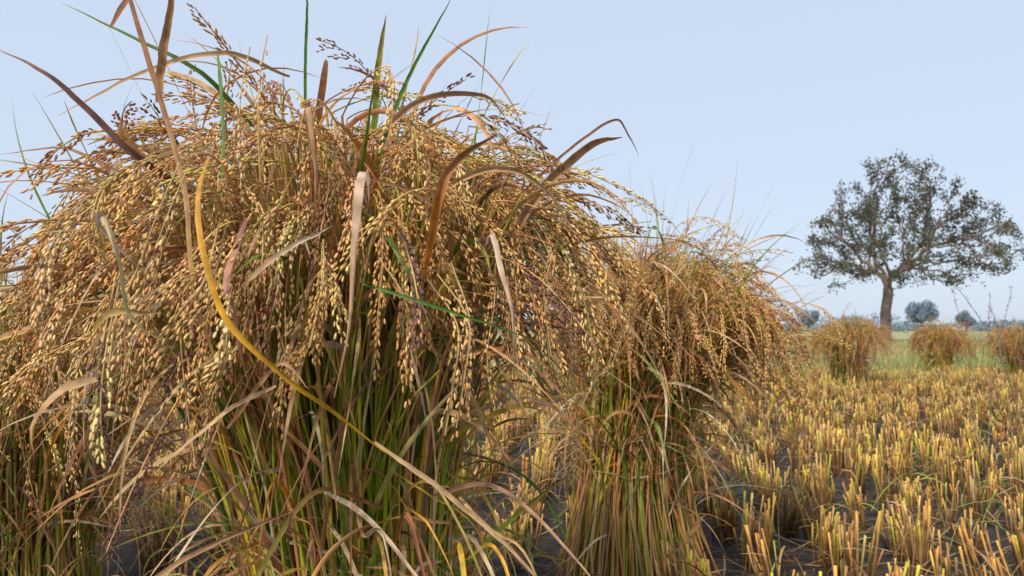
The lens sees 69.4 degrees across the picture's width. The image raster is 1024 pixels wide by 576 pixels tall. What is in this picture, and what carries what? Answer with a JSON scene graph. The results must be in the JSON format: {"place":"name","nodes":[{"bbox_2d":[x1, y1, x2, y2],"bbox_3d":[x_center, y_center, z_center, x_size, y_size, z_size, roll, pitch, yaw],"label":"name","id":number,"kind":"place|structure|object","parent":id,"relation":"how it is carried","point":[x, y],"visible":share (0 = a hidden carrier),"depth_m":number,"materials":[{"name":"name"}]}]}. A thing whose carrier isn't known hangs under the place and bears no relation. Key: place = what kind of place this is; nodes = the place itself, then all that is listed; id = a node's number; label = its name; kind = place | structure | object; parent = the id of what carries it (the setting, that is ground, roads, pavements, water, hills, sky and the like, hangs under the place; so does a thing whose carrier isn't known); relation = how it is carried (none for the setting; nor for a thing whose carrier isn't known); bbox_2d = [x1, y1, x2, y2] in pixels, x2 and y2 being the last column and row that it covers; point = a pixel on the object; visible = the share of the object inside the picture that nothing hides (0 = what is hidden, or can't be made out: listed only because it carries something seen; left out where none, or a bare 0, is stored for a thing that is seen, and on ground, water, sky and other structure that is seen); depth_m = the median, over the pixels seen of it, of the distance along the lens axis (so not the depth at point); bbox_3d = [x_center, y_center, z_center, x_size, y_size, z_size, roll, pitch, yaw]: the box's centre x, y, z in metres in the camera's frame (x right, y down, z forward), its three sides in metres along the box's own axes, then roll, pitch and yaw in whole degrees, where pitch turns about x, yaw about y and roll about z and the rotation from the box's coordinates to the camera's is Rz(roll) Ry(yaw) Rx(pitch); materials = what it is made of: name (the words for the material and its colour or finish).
{"place":"outdoors","nodes":[
{"label":"outdoors","id":0,"kind":"place"},
{"bbox_2d":[0,0,1023,329],"label":"sky","id":1,"kind":"structure","parent":0,"point":[790,96],"materials":[{"name":"blue"}]},
{"bbox_2d":[89,330,1023,575],"bbox_3d":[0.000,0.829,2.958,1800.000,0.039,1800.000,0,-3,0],"label":"field ground","id":2,"kind":"structure","parent":0,"point":[804,556],"depth_m":2.60,"materials":[{"name":"soil"}]},
{"bbox_2d":[0,192,213,575],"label":"rice sheaf","id":3,"kind":"object","parent":2,"relation":"on","point":[26,499],"visible":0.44,"depth_m":1.51,"materials":[{"name":"brown plant"}]},
{"bbox_2d":[0,0,707,575],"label":"rice sheaf","id":4,"kind":"object","parent":2,"relation":"on","point":[314,326],"visible":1,"depth_m":0.87,"materials":[{"name":"brown plant"}]},
{"bbox_2d":[9,313,1023,330],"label":"distant treeline","id":5,"kind":"object","parent":2,"relation":"on","point":[911,326],"visible":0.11,"depth_m":238.59,"materials":[{"name":"green plant"}]},
{"bbox_2d":[68,362,1023,575],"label":"rice stubble","id":6,"kind":"object","parent":2,"relation":"on","point":[948,465],"visible":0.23,"depth_m":2.85,"materials":[{"name":"yellow plant"}]},
{"bbox_2d":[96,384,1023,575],"bbox_3d":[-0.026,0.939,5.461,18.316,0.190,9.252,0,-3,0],"label":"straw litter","id":7,"kind":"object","parent":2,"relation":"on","point":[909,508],"visible":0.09,"depth_m":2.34,"materials":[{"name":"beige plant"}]},
{"bbox_2d":[494,138,892,575],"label":"rice sheaf","id":8,"kind":"object","parent":2,"relation":"on","point":[634,487],"visible":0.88,"depth_m":1.86,"materials":[{"name":"brown plant"}]},
{"bbox_2d":[795,309,818,332],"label":"distant tree","id":9,"kind":"object","parent":2,"relation":"on","point":[815,318],"visible":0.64,"depth_m":148.81,"materials":[{"name":"green plant"}]},
{"bbox_2d":[795,307,911,391],"bbox_3d":[3.547,0.635,7.857,1.115,0.925,1.085,0,-3,0],"label":"rice sheaf","id":10,"kind":"object","parent":2,"relation":"on","point":[853,362],"visible":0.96,"depth_m":7.74,"materials":[{"name":"yellow plant"}]},
{"bbox_2d":[792,148,1023,340],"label":"broadleaf tree","id":11,"kind":"object","parent":2,"relation":"on","point":[869,215],"visible":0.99,"depth_m":38.94,"materials":[{"name":"green plant"}]},
{"bbox_2d":[904,299,939,330],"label":"distant tree","id":12,"kind":"object","parent":2,"relation":"on","point":[913,310],"visible":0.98,"depth_m":148.96,"materials":[{"name":"green plant"}]},
{"bbox_2d":[905,318,985,373],"bbox_3d":[5.638,0.763,9.719,1.029,0.874,0.902,3,-4,-43],"label":"rice sheaf","id":13,"kind":"object","parent":2,"relation":"on","point":[940,345],"visible":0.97,"depth_m":9.66,"materials":[{"name":"yellow plant"}]},
{"bbox_2d":[954,310,976,332],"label":"distant tree","id":14,"kind":"object","parent":2,"relation":"on","point":[967,319],"visible":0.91,"depth_m":149.24,"materials":[{"name":"green plant"}]},
{"bbox_2d":[938,263,1023,487],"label":"wild grass stems","id":15,"kind":"object","parent":2,"relation":"on","point":[1000,337],"visible":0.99,"depth_m":2.95,"materials":[{"name":"green plant"}]},
{"bbox_2d":[957,315,1023,377],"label":"rice sheaf","id":16,"kind":"object","parent":2,"relation":"on","point":[1011,342],"visible":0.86,"depth_m":9.04,"materials":[{"name":"yellow plant"}]},
{"bbox_2d":[174,338,1023,571],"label":"grass","id":17,"kind":"structure","parent":0,"point":[902,359],"depth_m":9.10,"materials":[{"name":"plant"}]}
]}

